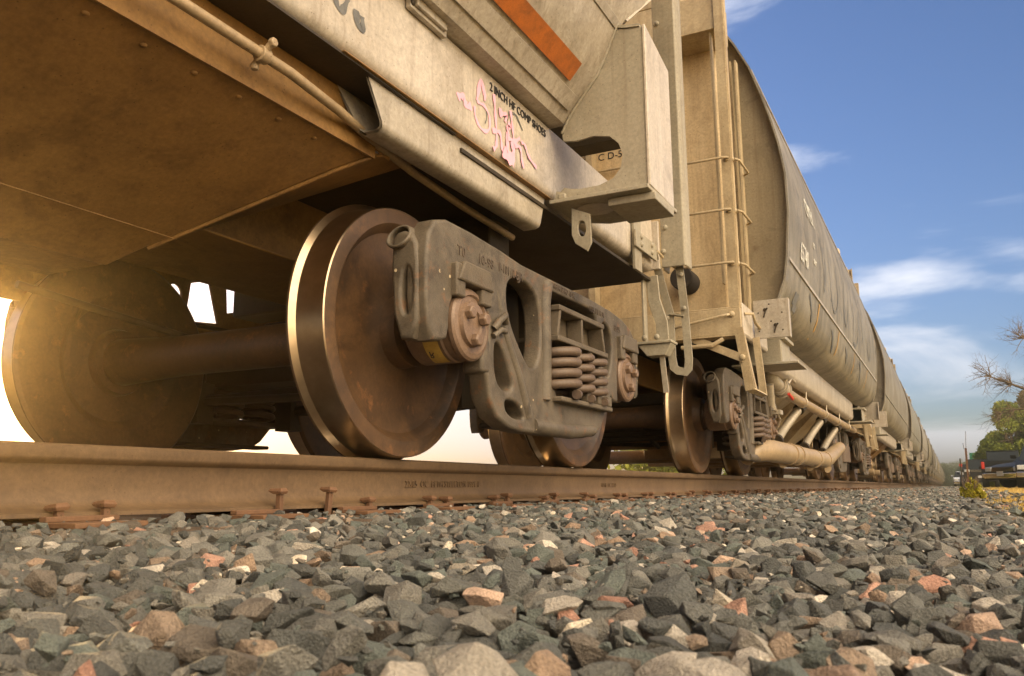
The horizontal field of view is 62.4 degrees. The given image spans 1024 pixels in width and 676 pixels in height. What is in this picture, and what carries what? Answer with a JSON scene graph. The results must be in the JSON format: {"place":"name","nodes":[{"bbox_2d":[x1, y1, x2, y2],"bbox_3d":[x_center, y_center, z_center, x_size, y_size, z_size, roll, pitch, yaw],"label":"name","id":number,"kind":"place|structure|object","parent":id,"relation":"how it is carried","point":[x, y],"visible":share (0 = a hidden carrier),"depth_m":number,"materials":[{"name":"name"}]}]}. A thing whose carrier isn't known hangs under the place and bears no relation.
{"place":"outdoors","nodes":[
{"label":"outdoors","id":0,"kind":"place"},
{"bbox_2d":[0,0,1023,480],"label":"sky","id":1,"kind":"structure","parent":0,"point":[902,121],"materials":[{"name":"blue"}]},
{"bbox_2d":[0,486,1023,675],"bbox_3d":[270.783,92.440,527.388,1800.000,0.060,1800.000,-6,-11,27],"label":"ground","id":2,"kind":"structure","parent":0,"point":[183,665],"depth_m":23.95,"materials":[{"name":"grey gravel"}]},
{"bbox_2d":[43,502,69,516],"bbox_3d":[-0.972,0.428,1.808,0.047,0.147,0.033,-11,-9,27],"label":"rail spike","id":3,"kind":"object","parent":2,"relation":"on","point":[57,509],"visible":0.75,"depth_m":1.80,"materials":[{"name":"brown metal"}]},
{"bbox_2d":[12,526,225,535],"bbox_3d":[-1.688,0.575,2.212,2.320,0.174,0.220,-5,-11,26],"label":"wooden tie","id":4,"kind":"object","parent":2,"relation":"on","point":[178,529],"visible":0.04,"depth_m":1.75,"materials":[{"name":"brown wood"}]},
{"bbox_2d":[0,514,147,528],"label":"tie plate","id":5,"kind":"object","parent":4,"relation":"on","point":[75,522],"visible":0.74,"depth_m":1.81,"materials":[{"name":"brown metal"}]},
{"bbox_2d":[0,440,941,518],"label":"rail","id":6,"kind":"object","parent":5,"relation":"on","point":[36,478],"visible":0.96,"depth_m":2.47,"materials":[{"name":"brown metal"}]},
{"bbox_2d":[0,0,692,467],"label":"covered hopper car","id":7,"kind":"object","parent":6,"relation":"on","point":[402,228],"visible":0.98,"depth_m":3.16,"materials":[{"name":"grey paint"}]},
{"bbox_2d":[469,0,879,479],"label":"covered hopper car","id":8,"kind":"object","parent":6,"relation":"on","point":[784,350],"visible":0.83,"depth_m":6.74,"materials":[{"name":"paint"}]},
{"bbox_2d":[748,283,909,482],"bbox_3d":[7.795,1.379,20.967,3.279,4.386,11.972,-6,-11,27],"label":"covered hopper car","id":9,"kind":"object","parent":6,"relation":"on","point":[888,431],"visible":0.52,"depth_m":17.77,"materials":[{"name":"paint"}]},
{"bbox_2d":[833,357,921,483],"bbox_3d":[13.302,3.236,31.580,3.279,4.386,11.972,-6,-11,27],"label":"covered hopper car","id":10,"kind":"object","parent":6,"relation":"on","point":[911,454],"visible":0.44,"depth_m":29.00,"materials":[{"name":"paint"}]},
{"bbox_2d":[865,393,928,483],"bbox_3d":[18.808,5.093,42.194,3.279,4.386,11.972,-6,-11,27],"label":"covered hopper car","id":11,"kind":"object","parent":6,"relation":"on","point":[923,463],"visible":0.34,"depth_m":39.79,"materials":[{"name":"paint"}]},
{"bbox_2d":[892,414,932,483],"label":"covered hopper car","id":12,"kind":"object","parent":6,"relation":"on","point":[929,467],"visible":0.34,"depth_m":51.30,"materials":[{"name":"paint"}]},
{"bbox_2d":[908,431,935,484],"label":"covered hopper car","id":13,"kind":"object","parent":6,"relation":"on","point":[931,471],"visible":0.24,"depth_m":61.36,"materials":[{"name":"paint"}]},
{"bbox_2d":[909,441,937,484],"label":"covered hopper car","id":14,"kind":"object","parent":6,"relation":"on","point":[931,480],"visible":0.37,"depth_m":73.94,"materials":[{"name":"paint"}]},
{"bbox_2d":[908,452,938,484],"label":"covered hopper car","id":15,"kind":"object","parent":6,"relation":"on","point":[936,475],"visible":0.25,"depth_m":84.88,"materials":[{"name":"paint"}]},
{"bbox_2d":[917,456,940,484],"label":"covered hopper car","id":16,"kind":"object","parent":6,"relation":"on","point":[938,476],"visible":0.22,"depth_m":93.72,"materials":[{"name":"paint"}]},
{"bbox_2d":[92,500,116,514],"bbox_3d":[-0.924,0.440,1.904,0.047,0.147,0.033,-10,-17,29],"label":"rail spike","id":17,"kind":"object","parent":4,"relation":"in","point":[105,506],"visible":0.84,"depth_m":1.91,"materials":[{"name":"brown metal"}]},
{"bbox_2d":[119,516,372,523],"bbox_3d":[-1.453,0.659,2.691,2.320,0.174,0.220,-6,-11,26],"label":"wooden tie","id":18,"kind":"object","parent":2,"relation":"on","point":[321,521],"visible":0.07,"depth_m":2.36,"materials":[{"name":"brown wood"}]},
{"bbox_2d":[161,509,308,519],"bbox_3d":[-0.776,0.493,2.369,0.380,0.024,0.180,-6,-11,27],"label":"tie plate","id":19,"kind":"object","parent":18,"relation":"on","point":[255,514],"visible":0.61,"depth_m":2.31,"materials":[{"name":"brown metal"}]},
{"bbox_2d":[320,487,336,514],"bbox_3d":[-0.569,0.531,2.595,0.047,0.147,0.034,-4,-13,33],"label":"rail spike","id":20,"kind":"object","parent":18,"relation":"in","point":[329,491],"visible":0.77,"depth_m":2.59,"materials":[{"name":"brown metal"}]},
{"bbox_2d":[268,488,287,509],"bbox_3d":[-0.667,0.501,2.404,0.047,0.147,0.033,-3,-8,21],"label":"rail spike","id":21,"kind":"object","parent":2,"relation":"on","point":[279,492],"visible":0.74,"depth_m":2.40,"materials":[{"name":"brown metal"}]},
{"bbox_2d":[120,513,442,516],"bbox_3d":[-1.253,0.728,3.088,2.320,0.174,0.220,-6,-11,26],"label":"wooden tie","id":22,"kind":"object","parent":2,"relation":"on","point":[157,515],"visible":0.03,"depth_m":3.00,"materials":[{"name":"brown wood"}]},
{"bbox_2d":[283,506,400,514],"bbox_3d":[-0.571,0.562,2.763,0.380,0.024,0.180,-6,-11,27],"label":"tie plate","id":23,"kind":"object","parent":22,"relation":"on","point":[363,510],"visible":0.56,"depth_m":2.71,"materials":[{"name":"brown metal"}]},
{"bbox_2d":[359,497,375,505],"bbox_3d":[-0.471,0.596,2.774,0.047,0.147,0.034,-10,-13,28],"label":"rail spike","id":24,"kind":"object","parent":22,"relation":"in","point":[369,501],"visible":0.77,"depth_m":2.77,"materials":[{"name":"brown metal"}]},
{"bbox_2d":[283,509,513,512],"bbox_3d":[-1.034,0.804,3.520,2.320,0.174,0.220,-6,-11,27],"label":"wooden tie","id":25,"kind":"object","parent":2,"relation":"on","point":[510,511],"visible":0.08,"depth_m":3.05,"materials":[{"name":"brown wood"}]},
{"bbox_2d":[377,503,474,509],"bbox_3d":[-0.348,0.637,3.193,0.380,0.024,0.180,-6,-11,27],"label":"tie plate","id":26,"kind":"object","parent":25,"relation":"on","point":[444,505],"visible":0.66,"depth_m":3.14,"materials":[{"name":"brown metal"}]},
{"bbox_2d":[422,495,436,503],"bbox_3d":[-0.306,0.653,3.104,0.047,0.147,0.033,-5,-13,28],"label":"rail spike","id":27,"kind":"object","parent":2,"relation":"on","point":[431,498],"visible":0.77,"depth_m":3.10,"materials":[{"name":"brown metal"}]},
{"bbox_2d":[438,496,452,502],"bbox_3d":[-0.252,0.675,3.208,0.047,0.147,0.034,-4,-8,30],"label":"rail spike","id":28,"kind":"object","parent":2,"relation":"on","point":[446,499],"visible":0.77,"depth_m":3.20,"materials":[{"name":"brown metal"}]},
{"bbox_2d":[487,495,499,501],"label":"rail spike","id":29,"kind":"object","parent":2,"relation":"on","point":[494,497],"visible":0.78,"depth_m":3.54,"materials":[{"name":"brown metal"}]},
{"bbox_2d":[500,493,512,500],"bbox_3d":[-0.026,0.743,3.646,0.047,0.147,0.034,-4,-11,33],"label":"rail spike","id":30,"kind":"object","parent":2,"relation":"on","point":[507,496],"visible":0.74,"depth_m":3.64,"materials":[{"name":"brown metal"}]},
{"bbox_2d":[538,496,549,499],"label":"rail spike","id":31,"kind":"object","parent":2,"relation":"on","point":[544,497],"visible":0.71,"depth_m":3.98,"materials":[{"name":"brown metal"}]},
{"bbox_2d":[548,492,559,498],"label":"rail spike","id":32,"kind":"object","parent":2,"relation":"on","point":[554,495],"visible":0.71,"depth_m":4.08,"materials":[{"name":"brown metal"}]},
{"bbox_2d":[579,492,588,497],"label":"rail spike","id":33,"kind":"object","parent":2,"relation":"on","point":[584,494],"visible":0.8,"depth_m":4.42,"materials":[{"name":"brown metal"}]},
{"bbox_2d":[587,494,596,497],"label":"rail spike","id":34,"kind":"object","parent":2,"relation":"on","point":[592,495],"visible":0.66,"depth_m":4.52,"materials":[{"name":"brown metal"}]},
{"bbox_2d":[607,449,726,474],"bbox_3d":[7.490,5.577,38.626,5.483,3.578,6.073,-6,-11,27],"label":"leafy tree","id":35,"kind":"object","parent":2,"relation":"on","point":[642,467],"visible":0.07,"depth_m":37.38,"materials":[{"name":"green plant"}]},
{"bbox_2d":[940,463,959,485],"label":"leafy tree","id":36,"kind":"object","parent":2,"relation":"on","point":[948,471],"visible":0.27,"depth_m":235.78,"materials":[{"name":"green plant"}]},
{"bbox_2d":[951,471,960,485],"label":"parked car","id":37,"kind":"object","parent":2,"relation":"on","point":[956,479],"visible":0.41,"depth_m":81.03,"materials":[{"name":"grey paint"}]},
{"bbox_2d":[948,459,965,472],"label":"leafy tree","id":38,"kind":"object","parent":2,"relation":"on","point":[955,465],"visible":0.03,"depth_m":261.79,"materials":[{"name":"green plant"}]},
{"bbox_2d":[957,464,965,486],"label":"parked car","id":39,"kind":"object","parent":2,"relation":"on","point":[963,466],"visible":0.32,"depth_m":64.95,"materials":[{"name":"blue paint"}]},
{"bbox_2d":[959,458,963,486],"bbox_3d":[20.923,6.286,39.349,0.120,1.350,0.060,-6,-11,27],"label":"red reflector post","id":40,"kind":"object","parent":2,"relation":"on","point":[960,464],"visible":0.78,"depth_m":39.37,"materials":[{"name":"metal"}]},
{"bbox_2d":[963,431,968,481],"bbox_3d":[8.929,2.410,16.607,0.074,1.151,0.075,-6,-11,27],"label":"marker post","id":41,"kind":"object","parent":2,"relation":"on","point":[967,470],"visible":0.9,"depth_m":16.57,"materials":[{"name":"metal"}]},
{"bbox_2d":[953,461,982,485],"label":"leafy tree","id":42,"kind":"object","parent":2,"relation":"on","point":[958,469],"visible":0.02,"depth_m":165.52,"materials":[{"name":"green plant"}]},
{"bbox_2d":[959,473,986,498],"bbox_3d":[4.255,1.372,7.813,0.181,0.255,0.198,4,-11,-23],"label":"roadside bush","id":43,"kind":"object","parent":2,"relation":"on","point":[972,490],"visible":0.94,"depth_m":7.79,"materials":[{"name":"yellow plant"}]},
{"bbox_2d":[962,459,999,486],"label":"parked car","id":44,"kind":"object","parent":2,"relation":"on","point":[973,467],"visible":0.42,"depth_m":52.30,"materials":[{"name":"grey paint"}]},
{"bbox_2d":[971,432,1003,486],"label":"leafy tree","id":45,"kind":"object","parent":2,"relation":"on","point":[977,455],"visible":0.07,"depth_m":58.71,"materials":[{"name":"green plant"}]},
{"bbox_2d":[966,317,1023,429],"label":"bare tree","id":46,"kind":"object","parent":2,"relation":"on","point":[1007,381],"visible":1,"depth_m":28.65,"materials":[{"name":"brown plant"}]},
{"bbox_2d":[979,450,1018,486],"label":"parked car","id":47,"kind":"object","parent":2,"relation":"on","point":[998,457],"visible":0.56,"depth_m":43.09,"materials":[{"name":"black paint"}]},
{"bbox_2d":[976,400,1023,486],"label":"leafy tree","id":48,"kind":"object","parent":2,"relation":"on","point":[995,441],"visible":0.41,"depth_m":52.91,"materials":[{"name":"green plant"}]},
{"bbox_2d":[983,457,1018,487],"bbox_3d":[19.394,4.557,29.943,4.705,1.462,2.160,1,-10,-8],"label":"parked car","id":49,"kind":"object","parent":2,"relation":"on","point":[1004,474],"visible":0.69,"depth_m":29.93,"materials":[{"name":"grey paint"}]},
{"bbox_2d":[999,390,1023,442],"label":"leafy tree","id":50,"kind":"object","parent":2,"relation":"on","point":[1018,403],"visible":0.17,"depth_m":53.83,"materials":[{"name":"green plant"}]},
{"bbox_2d":[1010,446,1023,487],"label":"parked car","id":51,"kind":"object","parent":2,"relation":"on","point":[1019,466],"visible":0.97,"depth_m":27.26,"materials":[{"name":"black paint"}]},
{"bbox_3d":[-0.800,0.880,3.955,2.320,0.174,0.220,-6,-11,26],"label":"wooden tie","id":52,"kind":"object","parent":2,"relation":"on","visible":0},
{"bbox_2d":[454,501,532,506],"bbox_3d":[-0.121,0.714,3.631,0.380,0.024,0.180,-6,-11,27],"label":"tie plate","id":53,"kind":"object","parent":52,"relation":"on","point":[507,503],"visible":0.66,"depth_m":3.57,"materials":[{"name":"brown metal"}]},
{"bbox_3d":[-0.576,0.957,4.395,2.320,0.174,0.220,-6,-11,27],"label":"wooden tie","id":54,"kind":"object","parent":2,"relation":"on","visible":0},
{"bbox_2d":[513,499,577,504],"bbox_3d":[0.107,0.791,4.070,0.380,0.024,0.180,-6,-11,27],"label":"tie plate","id":55,"kind":"object","parent":54,"relation":"on","point":[555,501],"visible":0.48,"depth_m":4.00,"materials":[{"name":"brown metal"}]},
{"bbox_3d":[-0.333,1.032,4.826,2.320,0.174,0.220,-6,-11,27],"label":"wooden tie","id":56,"kind":"object","parent":2,"relation":"on","visible":0},
{"bbox_2d":[535,498,609,502],"bbox_3d":[0.335,0.867,4.509,0.380,0.024,0.180,-6,-11,27],"label":"tie plate","id":57,"kind":"object","parent":56,"relation":"on","point":[587,499],"visible":0.37,"depth_m":4.44,"materials":[{"name":"brown metal"}]},
{"bbox_3d":[-0.097,1.108,5.261,2.320,0.174,0.220,-6,-11,27],"label":"wooden tie","id":58,"kind":"object","parent":2,"relation":"on","visible":0},
{"bbox_2d":[575,497,643,501],"bbox_3d":[0.562,0.944,4.947,0.380,0.024,0.180,-6,-11,27],"label":"tie plate","id":59,"kind":"object","parent":58,"relation":"on","point":[624,498],"visible":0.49,"depth_m":4.86,"materials":[{"name":"brown metal"}]},
{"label":"wooden tie","id":60,"kind":"object","parent":2,"relation":"on","visible":0},
{"bbox_2d":[603,496,668,498],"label":"tie plate","id":61,"kind":"object","parent":60,"relation":"on","point":[650,497],"visible":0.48,"depth_m":5.31,"materials":[{"name":"brown metal"}]},
{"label":"wooden tie","id":62,"kind":"object","parent":2,"relation":"on","visible":0},
{"bbox_2d":[630,495,689,498],"bbox_3d":[1.017,1.098,5.824,0.380,0.024,0.180,-6,-11,27],"label":"tie plate","id":63,"kind":"object","parent":62,"relation":"on","point":[671,496],"visible":0.41,"depth_m":5.75,"materials":[{"name":"brown metal"}]},
{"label":"wooden tie","id":64,"kind":"object","parent":2,"relation":"on","visible":0},
{"bbox_2d":[659,495,707,497],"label":"tie plate","id":65,"kind":"object","parent":64,"relation":"on","point":[691,496],"visible":0.27,"depth_m":6.17,"materials":[{"name":"brown metal"}]},
{"bbox_2d":[977,486,1023,519],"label":"dry grass","id":66,"kind":"structure","parent":0,"point":[1012,490],"depth_m":10.70,"materials":[{"name":"yellow plant"}]}
]}

